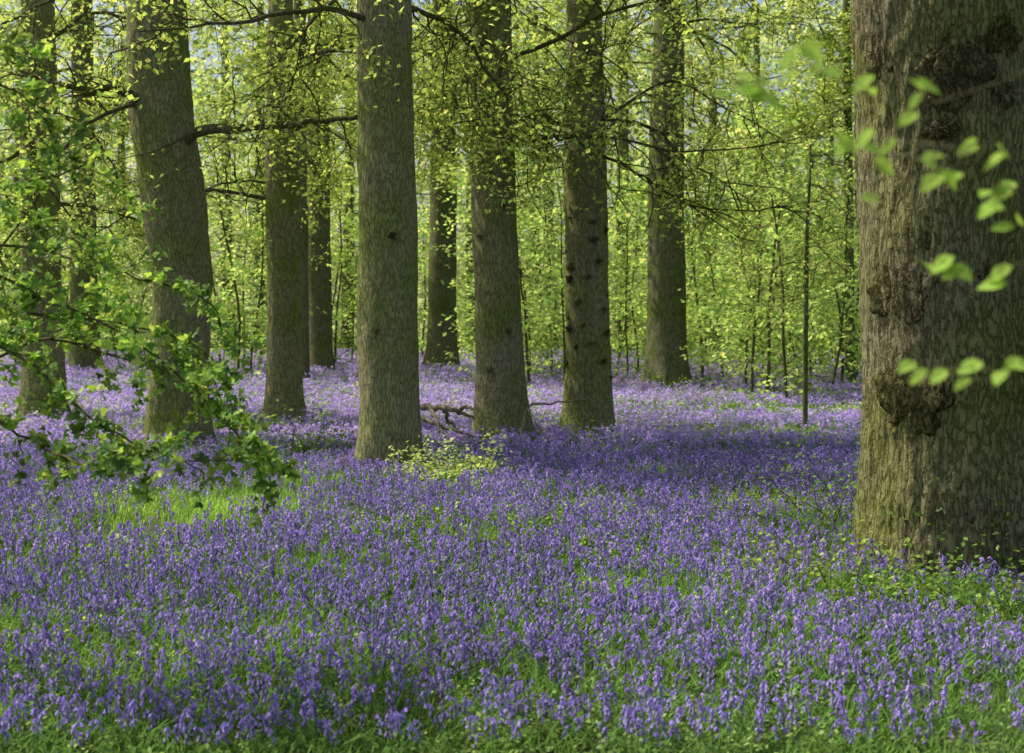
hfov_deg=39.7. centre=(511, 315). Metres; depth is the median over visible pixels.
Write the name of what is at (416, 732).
bluebell
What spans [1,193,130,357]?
thicket sapling
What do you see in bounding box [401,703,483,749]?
bluebell
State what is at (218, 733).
bluebell
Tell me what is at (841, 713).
bluebell
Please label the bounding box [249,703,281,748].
bluebell
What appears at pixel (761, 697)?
bluebell
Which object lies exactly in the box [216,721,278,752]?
bluebell
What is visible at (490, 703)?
bluebell
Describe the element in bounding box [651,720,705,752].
bluebell
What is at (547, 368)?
bramble bush
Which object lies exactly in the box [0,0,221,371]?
oak tree
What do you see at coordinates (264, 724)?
bluebell
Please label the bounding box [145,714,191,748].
bluebell
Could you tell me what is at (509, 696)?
bluebell
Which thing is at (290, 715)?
bluebell
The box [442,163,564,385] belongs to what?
thicket sapling
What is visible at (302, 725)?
bluebell
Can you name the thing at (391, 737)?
bluebell
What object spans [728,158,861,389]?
thicket sapling
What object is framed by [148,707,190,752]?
bluebell
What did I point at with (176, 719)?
bluebell
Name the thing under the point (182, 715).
bluebell
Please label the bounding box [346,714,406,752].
bluebell
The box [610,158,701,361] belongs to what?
thicket sapling
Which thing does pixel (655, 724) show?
bluebell
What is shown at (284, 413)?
bramble bush
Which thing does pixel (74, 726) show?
bluebell
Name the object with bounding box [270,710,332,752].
bluebell
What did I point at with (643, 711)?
bluebell
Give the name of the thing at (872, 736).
bluebell
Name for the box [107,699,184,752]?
bluebell
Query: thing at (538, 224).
thicket sapling
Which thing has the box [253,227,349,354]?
thicket sapling
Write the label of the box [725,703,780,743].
bluebell
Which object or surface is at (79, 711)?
bluebell
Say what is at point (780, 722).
bluebell
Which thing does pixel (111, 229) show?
thicket sapling
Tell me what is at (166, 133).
oak tree
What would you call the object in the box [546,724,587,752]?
bluebell
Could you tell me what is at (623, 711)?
bluebell
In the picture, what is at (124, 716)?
bluebell
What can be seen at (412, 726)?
bluebell
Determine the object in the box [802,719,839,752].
bluebell
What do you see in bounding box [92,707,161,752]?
bluebell
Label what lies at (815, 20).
distant tree
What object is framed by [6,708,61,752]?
bluebell
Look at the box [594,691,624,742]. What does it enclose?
bluebell
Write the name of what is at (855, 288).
thicket sapling
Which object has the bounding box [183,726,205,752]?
bluebell
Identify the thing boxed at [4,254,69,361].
thicket sapling
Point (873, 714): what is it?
bluebell
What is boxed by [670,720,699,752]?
bluebell
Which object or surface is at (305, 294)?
slender tree
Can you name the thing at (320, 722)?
bluebell
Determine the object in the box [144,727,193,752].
bluebell
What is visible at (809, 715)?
bluebell
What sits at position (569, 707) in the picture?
bluebell
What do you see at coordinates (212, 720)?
bluebell
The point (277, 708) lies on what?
bluebell
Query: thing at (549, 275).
thicket sapling
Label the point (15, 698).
bluebell
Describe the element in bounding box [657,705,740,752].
bluebell
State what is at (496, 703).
bluebell
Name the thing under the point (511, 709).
bluebell
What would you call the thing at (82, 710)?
bluebell
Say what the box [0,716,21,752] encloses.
bluebell
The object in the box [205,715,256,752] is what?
bluebell
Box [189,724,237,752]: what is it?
bluebell
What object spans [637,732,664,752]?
bluebell
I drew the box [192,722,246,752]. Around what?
bluebell
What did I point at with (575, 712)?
bluebell
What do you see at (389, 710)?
bluebell
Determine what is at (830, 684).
bluebell
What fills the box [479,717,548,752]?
bluebell
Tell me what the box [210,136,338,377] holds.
thicket sapling
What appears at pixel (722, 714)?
bluebell
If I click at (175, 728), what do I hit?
bluebell
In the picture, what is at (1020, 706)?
bluebell
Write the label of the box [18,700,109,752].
bluebell
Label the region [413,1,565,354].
distant tree
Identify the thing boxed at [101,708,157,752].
bluebell
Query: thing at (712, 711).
bluebell
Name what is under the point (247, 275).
thicket sapling
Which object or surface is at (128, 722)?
bluebell
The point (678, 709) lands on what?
bluebell
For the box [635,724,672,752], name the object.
bluebell
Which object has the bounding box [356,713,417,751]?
bluebell
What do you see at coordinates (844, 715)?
bluebell
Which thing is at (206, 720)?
bluebell
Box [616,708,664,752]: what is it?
bluebell
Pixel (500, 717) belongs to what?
bluebell
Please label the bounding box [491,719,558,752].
bluebell
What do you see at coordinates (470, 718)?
bluebell
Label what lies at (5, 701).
bluebell
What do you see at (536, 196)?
distant tree
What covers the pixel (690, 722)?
bluebell
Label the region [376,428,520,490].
bramble bush
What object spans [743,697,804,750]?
bluebell
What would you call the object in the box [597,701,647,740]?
bluebell
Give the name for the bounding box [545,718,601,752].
bluebell
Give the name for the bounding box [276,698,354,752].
bluebell
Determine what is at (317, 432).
bramble bush
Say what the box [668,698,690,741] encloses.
bluebell
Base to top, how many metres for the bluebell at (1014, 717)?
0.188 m
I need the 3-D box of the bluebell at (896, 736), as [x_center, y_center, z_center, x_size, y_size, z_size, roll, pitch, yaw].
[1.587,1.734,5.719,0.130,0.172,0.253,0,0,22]
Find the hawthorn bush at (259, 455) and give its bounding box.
[0,22,302,527]
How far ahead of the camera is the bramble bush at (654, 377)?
31.73 m
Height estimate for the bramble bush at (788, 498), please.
1.057 m
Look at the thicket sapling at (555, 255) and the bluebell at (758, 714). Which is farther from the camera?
the thicket sapling at (555, 255)
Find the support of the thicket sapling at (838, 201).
on the ground at (768, 727)
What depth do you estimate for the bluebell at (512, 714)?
5.67 m
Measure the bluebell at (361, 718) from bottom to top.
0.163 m
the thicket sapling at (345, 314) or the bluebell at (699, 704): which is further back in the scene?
the thicket sapling at (345, 314)
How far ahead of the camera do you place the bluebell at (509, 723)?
5.72 m
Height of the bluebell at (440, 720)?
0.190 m
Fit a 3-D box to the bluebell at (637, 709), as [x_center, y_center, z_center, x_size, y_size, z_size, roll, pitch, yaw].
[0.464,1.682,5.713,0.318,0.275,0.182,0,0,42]
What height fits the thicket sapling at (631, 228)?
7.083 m
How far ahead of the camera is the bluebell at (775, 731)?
5.72 m
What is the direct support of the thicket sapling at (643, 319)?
on the ground at (768, 727)
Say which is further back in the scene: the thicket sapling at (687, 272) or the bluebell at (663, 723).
the thicket sapling at (687, 272)
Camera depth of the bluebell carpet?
8.98 m
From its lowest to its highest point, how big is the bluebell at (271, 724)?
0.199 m
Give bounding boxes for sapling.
[0,153,61,364]
[0,220,69,357]
[0,238,68,352]
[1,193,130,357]
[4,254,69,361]
[61,168,151,358]
[62,223,151,361]
[63,174,150,360]
[97,200,152,363]
[135,75,333,373]
[146,176,256,363]
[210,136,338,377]
[211,207,266,367]
[219,188,266,360]
[246,269,331,359]
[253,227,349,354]
[307,126,358,362]
[330,184,358,364]
[330,193,352,350]
[331,218,358,360]
[354,208,467,355]
[417,103,546,384]
[417,204,474,359]
[417,216,474,355]
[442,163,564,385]
[455,158,562,352]
[456,117,565,377]
[456,239,475,353]
[458,209,565,360]
[515,148,564,377]
[516,156,644,378]
[520,239,610,366]
[532,172,647,369]
[557,156,648,372]
[607,132,759,379]
[607,176,692,359]
[607,180,699,374]
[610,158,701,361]
[610,182,727,357]
[610,229,726,351]
[620,144,791,376]
[640,120,759,357]
[643,147,740,351]
[646,180,764,382]
[678,95,859,410]
[679,101,835,397]
[679,144,858,387]
[686,192,761,354]
[687,252,749,352]
[689,88,858,431]
[690,111,859,400]
[699,140,817,361]
[702,227,818,377]
[704,190,802,368]
[712,40,1023,390]
[712,244,784,355]
[715,150,861,384]
[723,162,855,375]
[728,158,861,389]
[730,107,861,373]
[732,129,837,362]
[742,88,861,382]
[744,196,856,361]
[749,127,855,369]
[778,122,859,376]
[786,253,835,356]
[789,191,861,379]
[796,221,856,340]
[802,221,860,370]
[820,171,861,374]
[822,223,859,361]
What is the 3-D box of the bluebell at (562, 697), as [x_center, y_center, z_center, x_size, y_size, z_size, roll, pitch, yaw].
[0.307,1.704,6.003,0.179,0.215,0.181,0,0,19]
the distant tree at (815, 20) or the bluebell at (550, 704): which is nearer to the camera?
the bluebell at (550, 704)
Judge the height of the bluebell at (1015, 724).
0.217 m
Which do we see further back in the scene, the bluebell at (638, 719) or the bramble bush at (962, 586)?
the bramble bush at (962, 586)
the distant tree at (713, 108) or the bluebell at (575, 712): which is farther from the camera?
the distant tree at (713, 108)
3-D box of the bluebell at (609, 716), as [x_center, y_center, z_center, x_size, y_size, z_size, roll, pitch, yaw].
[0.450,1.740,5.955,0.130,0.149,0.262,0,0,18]
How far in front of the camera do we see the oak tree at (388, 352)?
15.43 m
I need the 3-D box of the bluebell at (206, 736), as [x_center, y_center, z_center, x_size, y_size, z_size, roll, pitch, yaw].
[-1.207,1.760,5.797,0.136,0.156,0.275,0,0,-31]
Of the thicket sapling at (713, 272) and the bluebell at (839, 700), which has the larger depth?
the thicket sapling at (713, 272)
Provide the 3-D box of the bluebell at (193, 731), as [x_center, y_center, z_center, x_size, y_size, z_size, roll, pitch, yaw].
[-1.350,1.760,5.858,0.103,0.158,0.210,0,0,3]
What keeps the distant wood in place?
on the ground at (768, 727)
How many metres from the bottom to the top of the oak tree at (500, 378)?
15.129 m
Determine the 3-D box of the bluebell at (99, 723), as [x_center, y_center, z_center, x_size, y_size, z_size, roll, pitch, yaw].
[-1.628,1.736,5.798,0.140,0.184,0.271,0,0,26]
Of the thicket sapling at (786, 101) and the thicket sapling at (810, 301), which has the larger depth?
the thicket sapling at (810, 301)
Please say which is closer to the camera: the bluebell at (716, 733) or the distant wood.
the bluebell at (716, 733)
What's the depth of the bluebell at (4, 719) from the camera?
5.65 m
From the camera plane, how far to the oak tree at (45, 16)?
22.99 m
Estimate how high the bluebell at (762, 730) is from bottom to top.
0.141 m
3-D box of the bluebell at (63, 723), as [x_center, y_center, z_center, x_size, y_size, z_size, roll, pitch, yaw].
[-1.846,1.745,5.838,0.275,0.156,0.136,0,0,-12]
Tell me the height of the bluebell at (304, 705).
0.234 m
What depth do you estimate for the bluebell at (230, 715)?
5.87 m
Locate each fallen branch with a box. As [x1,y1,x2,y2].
[420,403,475,438]
[519,396,589,437]
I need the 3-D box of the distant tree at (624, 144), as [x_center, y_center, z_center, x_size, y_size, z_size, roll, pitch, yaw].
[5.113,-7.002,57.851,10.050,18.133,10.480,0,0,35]
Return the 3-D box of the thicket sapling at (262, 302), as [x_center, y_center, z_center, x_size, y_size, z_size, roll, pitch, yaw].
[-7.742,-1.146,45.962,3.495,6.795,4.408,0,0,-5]
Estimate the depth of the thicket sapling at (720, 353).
28.67 m
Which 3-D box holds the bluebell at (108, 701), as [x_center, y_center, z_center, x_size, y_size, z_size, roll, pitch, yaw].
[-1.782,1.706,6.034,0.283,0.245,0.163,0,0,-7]
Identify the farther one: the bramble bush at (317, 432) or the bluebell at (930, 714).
the bramble bush at (317, 432)
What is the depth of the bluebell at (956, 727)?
5.62 m
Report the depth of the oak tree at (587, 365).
19.99 m
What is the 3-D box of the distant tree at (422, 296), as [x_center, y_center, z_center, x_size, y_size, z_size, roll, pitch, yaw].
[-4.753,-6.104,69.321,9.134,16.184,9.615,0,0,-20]
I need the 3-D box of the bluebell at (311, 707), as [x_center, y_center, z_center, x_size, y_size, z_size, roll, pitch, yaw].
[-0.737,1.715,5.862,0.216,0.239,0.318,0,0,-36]
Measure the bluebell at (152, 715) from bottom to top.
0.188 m
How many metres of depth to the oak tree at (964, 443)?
9.48 m
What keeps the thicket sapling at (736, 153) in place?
on the ground at (768, 727)
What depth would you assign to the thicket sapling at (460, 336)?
47.80 m
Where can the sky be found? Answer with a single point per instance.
(416, 2)
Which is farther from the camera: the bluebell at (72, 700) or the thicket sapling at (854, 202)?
the thicket sapling at (854, 202)
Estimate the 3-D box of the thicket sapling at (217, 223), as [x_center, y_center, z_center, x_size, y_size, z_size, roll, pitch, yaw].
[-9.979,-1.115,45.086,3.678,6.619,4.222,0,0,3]
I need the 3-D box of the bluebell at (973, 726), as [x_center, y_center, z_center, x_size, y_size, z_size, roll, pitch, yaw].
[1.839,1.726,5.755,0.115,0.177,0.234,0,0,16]
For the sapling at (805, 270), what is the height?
5.517 m
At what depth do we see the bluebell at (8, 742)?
5.65 m
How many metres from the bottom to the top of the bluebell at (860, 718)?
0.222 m
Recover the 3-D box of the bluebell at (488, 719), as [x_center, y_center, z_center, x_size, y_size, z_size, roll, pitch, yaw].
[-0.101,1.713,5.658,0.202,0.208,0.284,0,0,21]
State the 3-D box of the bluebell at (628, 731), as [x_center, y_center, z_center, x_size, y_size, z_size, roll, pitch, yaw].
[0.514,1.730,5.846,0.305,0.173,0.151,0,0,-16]
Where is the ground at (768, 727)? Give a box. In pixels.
[0,319,1023,752]
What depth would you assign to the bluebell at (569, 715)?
5.96 m
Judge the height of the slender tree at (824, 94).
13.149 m
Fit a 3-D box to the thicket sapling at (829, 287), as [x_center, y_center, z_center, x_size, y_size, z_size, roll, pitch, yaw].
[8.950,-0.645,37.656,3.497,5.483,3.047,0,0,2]
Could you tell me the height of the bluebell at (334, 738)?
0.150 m
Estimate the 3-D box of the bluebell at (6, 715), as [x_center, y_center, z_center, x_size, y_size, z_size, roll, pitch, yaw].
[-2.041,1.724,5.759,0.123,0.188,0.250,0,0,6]
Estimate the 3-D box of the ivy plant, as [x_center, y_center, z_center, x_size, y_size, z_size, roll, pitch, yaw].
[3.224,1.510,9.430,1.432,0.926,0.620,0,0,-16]
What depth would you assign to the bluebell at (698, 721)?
5.76 m
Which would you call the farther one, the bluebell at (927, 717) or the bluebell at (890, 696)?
the bluebell at (890, 696)
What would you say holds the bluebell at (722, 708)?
on the ground at (768, 727)
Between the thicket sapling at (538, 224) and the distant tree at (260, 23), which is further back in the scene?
the distant tree at (260, 23)
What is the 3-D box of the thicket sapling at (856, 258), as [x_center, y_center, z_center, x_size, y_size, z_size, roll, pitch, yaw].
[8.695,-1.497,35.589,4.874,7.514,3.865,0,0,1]
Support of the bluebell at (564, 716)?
on the ground at (768, 727)
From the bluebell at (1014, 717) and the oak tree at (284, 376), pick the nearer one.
the bluebell at (1014, 717)
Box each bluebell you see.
[0,693,54,746]
[0,696,35,738]
[0,706,36,752]
[0,714,22,752]
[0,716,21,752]
[0,717,58,752]
[0,730,16,752]
[1,703,38,751]
[4,710,47,752]
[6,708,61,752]
[15,699,57,751]
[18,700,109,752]
[21,697,81,746]
[26,718,69,752]
[30,722,82,752]
[36,698,87,750]
[41,716,88,748]
[42,707,116,752]
[43,705,101,747]
[50,719,107,752]
[53,696,113,751]
[55,708,87,742]
[61,707,113,749]
[62,731,102,752]
[68,692,146,750]
[74,690,127,747]
[85,718,125,752]
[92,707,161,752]
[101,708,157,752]
[102,705,155,752]
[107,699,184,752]
[107,700,163,745]
[107,715,125,752]
[116,713,171,751]
[117,691,196,752]
[129,702,175,752]
[132,701,175,750]
[132,723,181,752]
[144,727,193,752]
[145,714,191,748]
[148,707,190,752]
[150,703,199,752]
[158,714,179,746]
[159,703,200,746]
[168,724,197,752]
[177,713,220,752]
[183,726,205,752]
[188,708,208,747]
[189,714,245,751]
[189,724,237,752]
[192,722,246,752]
[193,727,241,752]
[196,711,230,752]
[197,722,226,752]
[200,718,236,751]
[202,729,241,752]
[203,710,237,752]
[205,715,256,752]
[211,711,241,751]
[214,702,252,748]
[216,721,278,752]
[225,711,283,752]
[228,720,269,752]
[230,722,267,752]
[232,704,296,749]
[234,697,285,744]
[242,693,314,746]
[245,708,283,749]
[247,703,281,752]
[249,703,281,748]
[254,715,307,752]
[259,703,299,745]
[265,728,293,752]
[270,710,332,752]
[274,709,325,746]
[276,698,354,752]
[286,711,322,752]
[294,705,359,752]
[295,707,323,749]
[298,702,327,751]
[298,720,323,751]
[304,731,346,752]
[306,718,367,752]
[307,719,380,752]
[309,707,382,752]
[316,702,348,746]
[343,714,372,752]
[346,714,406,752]
[347,690,394,744]
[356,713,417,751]
[361,714,419,752]
[369,706,410,752]
[370,707,440,751]
[381,722,428,752]
[382,711,426,752]
[387,726,438,752]
[389,722,416,752]
[393,712,470,752]
[395,711,435,751]
[397,720,432,752]
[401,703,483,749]
[428,707,465,733]
[435,696,487,748]
[435,715,506,752]
[436,701,492,752]
[450,732,482,751]
[454,700,531,752]
[455,715,478,752]
[456,688,507,742]
[459,717,520,752]
[461,692,542,747]
[476,720,528,752]
[477,681,557,735]
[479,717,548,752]
[480,703,507,744]
[483,711,514,752]
[490,705,532,752]
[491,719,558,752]
[492,701,536,752]
[506,702,544,748]
[513,699,568,752]
[527,701,565,744]
[528,698,555,748]
[530,699,590,748]
[534,705,582,737]
[538,699,606,736]
[545,716,595,752]
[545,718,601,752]
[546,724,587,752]
[553,706,611,752]
[554,715,604,748]
[557,701,605,744]
[559,711,589,747]
[560,695,596,740]
[560,696,593,751]
[564,727,625,752]
[568,698,608,746]
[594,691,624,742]
[594,709,627,748]
[596,696,621,731]
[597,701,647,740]
[597,705,687,752]
[599,692,629,748]
[599,706,655,752]
[600,712,664,752]
[606,711,627,736]
[608,716,694,752]
[609,716,667,752]
[611,704,673,752]
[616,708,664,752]
[619,720,679,752]
[624,707,652,750]
[629,705,686,749]
[634,720,682,752]
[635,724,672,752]
[636,717,668,752]
[637,705,660,745]
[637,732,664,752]
[639,697,675,748]
[641,712,681,752]
[644,702,695,752]
[645,685,693,741]
[646,700,688,752]
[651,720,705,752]
[655,707,693,752]
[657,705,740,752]
[658,698,683,749]
[660,718,714,752]
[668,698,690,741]
[669,695,715,748]
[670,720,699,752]
[673,716,714,746]
[682,703,728,750]
[683,726,728,752]
[684,702,725,745]
[685,690,748,743]
[685,703,746,752]
[693,715,742,752]
[701,696,762,750]
[706,710,755,752]
[707,709,752,752]
[709,712,757,751]
[722,695,770,746]
[725,684,768,748]
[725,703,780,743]
[727,727,780,752]
[732,709,786,752]
[736,709,765,735]
[739,695,806,736]
[739,728,796,752]
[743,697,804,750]
[749,717,784,751]
[754,726,780,752]
[757,696,845,752]
[759,715,815,752]
[763,703,841,752]
[764,716,796,752]
[765,697,814,742]
[784,716,819,748]
[799,681,868,738]
[802,706,837,752]
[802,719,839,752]
[809,709,846,752]
[825,698,902,749]
[832,694,890,747]
[832,714,873,752]
[832,716,874,752]
[834,718,872,752]
[836,732,867,752]
[838,728,870,752]
[842,710,882,747]
[844,726,874,752]
[848,703,893,745]
[850,697,896,745]
[857,726,893,750]
[864,694,920,743]
[871,690,933,742]
[872,708,943,752]
[874,697,950,750]
[879,710,928,752]
[883,710,911,752]
[885,726,943,752]
[889,725,913,752]
[901,707,948,750]
[906,704,940,750]
[908,714,940,752]
[915,732,956,752]
[926,719,960,752]
[951,721,978,752]
[952,730,994,752]
[959,724,991,752]
[975,711,1023,749]
[985,708,1023,750]
[1001,735,1023,751]
[1002,714,1023,752]
[1016,703,1023,745]
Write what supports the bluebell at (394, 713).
on the ground at (768, 727)
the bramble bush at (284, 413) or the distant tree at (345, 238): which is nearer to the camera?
the bramble bush at (284, 413)
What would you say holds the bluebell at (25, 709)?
on the ground at (768, 727)
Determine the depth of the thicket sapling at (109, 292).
47.58 m
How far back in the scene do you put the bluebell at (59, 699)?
5.91 m
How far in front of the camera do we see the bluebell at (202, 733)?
5.72 m
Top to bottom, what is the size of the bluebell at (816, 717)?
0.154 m
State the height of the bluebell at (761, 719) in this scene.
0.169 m
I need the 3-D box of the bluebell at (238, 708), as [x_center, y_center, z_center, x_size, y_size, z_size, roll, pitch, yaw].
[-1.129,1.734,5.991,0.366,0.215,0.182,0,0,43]
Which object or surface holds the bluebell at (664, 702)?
on the ground at (768, 727)
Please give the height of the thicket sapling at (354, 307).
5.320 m
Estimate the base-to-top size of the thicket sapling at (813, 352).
6.481 m
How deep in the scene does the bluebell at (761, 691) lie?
5.96 m
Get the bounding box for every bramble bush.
[230,399,325,423]
[261,386,357,458]
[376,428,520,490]
[468,406,530,443]
[475,334,563,380]
[558,410,620,440]
[642,367,709,388]
[689,411,860,540]
[698,517,972,607]
[865,532,1023,631]
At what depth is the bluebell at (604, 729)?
5.67 m
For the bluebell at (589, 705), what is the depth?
5.95 m
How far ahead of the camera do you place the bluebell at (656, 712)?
5.80 m
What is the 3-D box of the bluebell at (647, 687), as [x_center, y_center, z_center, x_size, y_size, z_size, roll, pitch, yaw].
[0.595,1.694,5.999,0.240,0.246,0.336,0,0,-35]
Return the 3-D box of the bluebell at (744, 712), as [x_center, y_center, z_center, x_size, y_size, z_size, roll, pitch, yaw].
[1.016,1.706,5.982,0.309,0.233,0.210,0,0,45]
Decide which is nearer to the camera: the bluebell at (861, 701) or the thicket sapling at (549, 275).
the bluebell at (861, 701)
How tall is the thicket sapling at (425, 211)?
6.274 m
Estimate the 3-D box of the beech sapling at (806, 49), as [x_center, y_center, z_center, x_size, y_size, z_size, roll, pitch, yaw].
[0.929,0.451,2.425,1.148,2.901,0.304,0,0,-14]
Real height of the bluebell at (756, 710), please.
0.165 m
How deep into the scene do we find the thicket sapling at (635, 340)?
39.20 m
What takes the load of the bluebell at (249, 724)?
on the ground at (768, 727)
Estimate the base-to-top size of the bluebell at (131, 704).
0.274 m
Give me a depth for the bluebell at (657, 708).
5.61 m
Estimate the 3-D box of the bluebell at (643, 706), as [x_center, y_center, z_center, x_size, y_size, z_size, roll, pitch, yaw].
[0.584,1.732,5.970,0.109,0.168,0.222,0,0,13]
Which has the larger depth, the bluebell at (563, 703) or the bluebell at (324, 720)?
the bluebell at (563, 703)
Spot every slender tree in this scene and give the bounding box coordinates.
[116,0,416,379]
[739,0,856,383]
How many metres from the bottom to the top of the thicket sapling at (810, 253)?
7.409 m
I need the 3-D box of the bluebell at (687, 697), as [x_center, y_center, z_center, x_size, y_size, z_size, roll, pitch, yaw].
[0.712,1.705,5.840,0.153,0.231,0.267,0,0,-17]
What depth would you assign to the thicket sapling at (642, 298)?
34.61 m
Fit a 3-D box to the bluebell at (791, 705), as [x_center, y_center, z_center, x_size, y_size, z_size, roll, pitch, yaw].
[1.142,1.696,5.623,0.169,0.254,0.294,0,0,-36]
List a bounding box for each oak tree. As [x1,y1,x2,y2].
[0,0,216,422]
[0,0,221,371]
[0,0,434,453]
[27,0,514,426]
[93,0,564,478]
[192,0,431,374]
[194,0,834,443]
[308,0,859,441]
[340,0,537,368]
[422,0,849,389]
[850,0,1023,588]
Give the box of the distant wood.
[0,0,860,347]
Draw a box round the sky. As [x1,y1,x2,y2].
[0,0,859,318]
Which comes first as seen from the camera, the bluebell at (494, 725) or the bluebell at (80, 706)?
the bluebell at (494, 725)
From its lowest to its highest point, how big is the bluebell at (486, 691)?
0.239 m
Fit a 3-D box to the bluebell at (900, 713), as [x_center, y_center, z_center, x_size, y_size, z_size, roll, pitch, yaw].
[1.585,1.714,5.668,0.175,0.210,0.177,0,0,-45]
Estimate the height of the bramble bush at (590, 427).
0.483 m
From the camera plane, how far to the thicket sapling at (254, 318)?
48.47 m
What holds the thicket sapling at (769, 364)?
on the ground at (768, 727)
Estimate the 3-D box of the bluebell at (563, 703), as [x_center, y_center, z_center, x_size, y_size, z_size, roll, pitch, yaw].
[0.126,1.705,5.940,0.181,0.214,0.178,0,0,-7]
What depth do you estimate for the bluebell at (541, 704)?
5.80 m
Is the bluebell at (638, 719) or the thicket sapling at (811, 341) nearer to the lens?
the bluebell at (638, 719)
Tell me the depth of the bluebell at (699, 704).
5.98 m
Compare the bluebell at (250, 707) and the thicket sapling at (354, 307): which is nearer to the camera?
the bluebell at (250, 707)
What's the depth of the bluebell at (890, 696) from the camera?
5.95 m
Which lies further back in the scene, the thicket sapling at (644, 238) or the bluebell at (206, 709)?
the thicket sapling at (644, 238)
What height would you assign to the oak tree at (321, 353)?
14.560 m
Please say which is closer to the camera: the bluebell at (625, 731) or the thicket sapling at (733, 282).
the bluebell at (625, 731)
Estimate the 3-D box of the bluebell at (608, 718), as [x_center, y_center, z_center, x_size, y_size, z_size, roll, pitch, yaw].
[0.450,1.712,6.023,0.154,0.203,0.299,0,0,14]
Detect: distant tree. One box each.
[0,0,64,332]
[0,7,118,343]
[60,36,209,349]
[115,0,343,349]
[132,0,357,349]
[243,1,427,349]
[334,47,465,344]
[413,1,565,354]
[427,5,637,349]
[460,0,645,348]
[521,0,747,352]
[639,32,819,350]
[685,1,842,347]
[724,34,859,346]
[783,0,858,338]
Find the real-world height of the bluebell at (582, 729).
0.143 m
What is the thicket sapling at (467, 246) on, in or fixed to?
on the ground at (768, 727)
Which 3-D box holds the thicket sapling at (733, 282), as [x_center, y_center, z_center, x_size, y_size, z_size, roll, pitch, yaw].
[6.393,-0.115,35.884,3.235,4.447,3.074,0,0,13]
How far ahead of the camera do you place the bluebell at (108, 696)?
5.91 m
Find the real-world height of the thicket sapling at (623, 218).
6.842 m
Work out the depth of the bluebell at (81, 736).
5.66 m
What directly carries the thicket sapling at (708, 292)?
on the ground at (768, 727)
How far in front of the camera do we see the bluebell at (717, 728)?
5.79 m
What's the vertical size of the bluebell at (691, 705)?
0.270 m
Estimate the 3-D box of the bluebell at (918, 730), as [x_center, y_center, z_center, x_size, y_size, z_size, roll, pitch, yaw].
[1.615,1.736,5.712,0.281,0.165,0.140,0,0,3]
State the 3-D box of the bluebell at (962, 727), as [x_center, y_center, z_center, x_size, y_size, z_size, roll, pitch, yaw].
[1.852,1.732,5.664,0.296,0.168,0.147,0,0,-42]
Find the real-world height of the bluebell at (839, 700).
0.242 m
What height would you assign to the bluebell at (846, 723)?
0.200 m
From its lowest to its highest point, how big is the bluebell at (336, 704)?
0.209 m
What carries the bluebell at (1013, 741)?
on the ground at (768, 727)
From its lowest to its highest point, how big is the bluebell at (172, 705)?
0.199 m
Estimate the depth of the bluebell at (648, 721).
5.86 m
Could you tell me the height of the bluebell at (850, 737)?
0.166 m
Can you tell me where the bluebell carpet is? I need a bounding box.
[0,347,1023,748]
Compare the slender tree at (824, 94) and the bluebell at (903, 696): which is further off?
the slender tree at (824, 94)
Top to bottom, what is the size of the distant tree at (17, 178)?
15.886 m
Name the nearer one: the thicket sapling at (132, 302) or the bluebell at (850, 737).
the bluebell at (850, 737)
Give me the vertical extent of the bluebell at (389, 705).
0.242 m
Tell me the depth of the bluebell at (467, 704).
5.80 m
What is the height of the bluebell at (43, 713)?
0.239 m
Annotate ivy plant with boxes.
[887,475,1023,587]
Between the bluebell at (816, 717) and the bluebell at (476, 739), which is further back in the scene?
the bluebell at (816, 717)
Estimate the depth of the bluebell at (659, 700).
5.85 m
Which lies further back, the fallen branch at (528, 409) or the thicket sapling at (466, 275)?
the thicket sapling at (466, 275)
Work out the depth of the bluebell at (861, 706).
5.93 m
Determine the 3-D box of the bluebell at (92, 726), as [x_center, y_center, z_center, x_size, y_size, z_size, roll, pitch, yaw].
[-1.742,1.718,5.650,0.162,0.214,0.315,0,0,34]
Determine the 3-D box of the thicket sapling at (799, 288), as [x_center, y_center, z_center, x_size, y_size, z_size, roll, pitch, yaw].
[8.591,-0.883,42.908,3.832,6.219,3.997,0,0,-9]
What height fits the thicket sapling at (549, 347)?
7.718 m
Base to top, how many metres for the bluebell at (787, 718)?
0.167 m
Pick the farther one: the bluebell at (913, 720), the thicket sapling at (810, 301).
the thicket sapling at (810, 301)
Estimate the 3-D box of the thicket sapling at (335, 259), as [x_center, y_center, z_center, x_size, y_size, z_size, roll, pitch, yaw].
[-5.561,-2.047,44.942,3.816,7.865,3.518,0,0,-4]
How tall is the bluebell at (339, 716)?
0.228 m
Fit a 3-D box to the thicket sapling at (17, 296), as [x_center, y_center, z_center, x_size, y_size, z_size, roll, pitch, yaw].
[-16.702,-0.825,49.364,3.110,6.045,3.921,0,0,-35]
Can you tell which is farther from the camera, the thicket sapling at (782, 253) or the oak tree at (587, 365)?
the thicket sapling at (782, 253)
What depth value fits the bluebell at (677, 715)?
5.61 m
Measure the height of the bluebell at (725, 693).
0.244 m
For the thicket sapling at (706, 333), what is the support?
on the ground at (768, 727)
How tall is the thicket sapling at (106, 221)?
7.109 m
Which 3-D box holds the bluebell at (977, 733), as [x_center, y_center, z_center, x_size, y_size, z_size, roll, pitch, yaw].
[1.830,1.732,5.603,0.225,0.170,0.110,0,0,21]
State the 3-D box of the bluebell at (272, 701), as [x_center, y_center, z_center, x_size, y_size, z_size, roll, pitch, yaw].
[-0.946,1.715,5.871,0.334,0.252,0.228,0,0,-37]

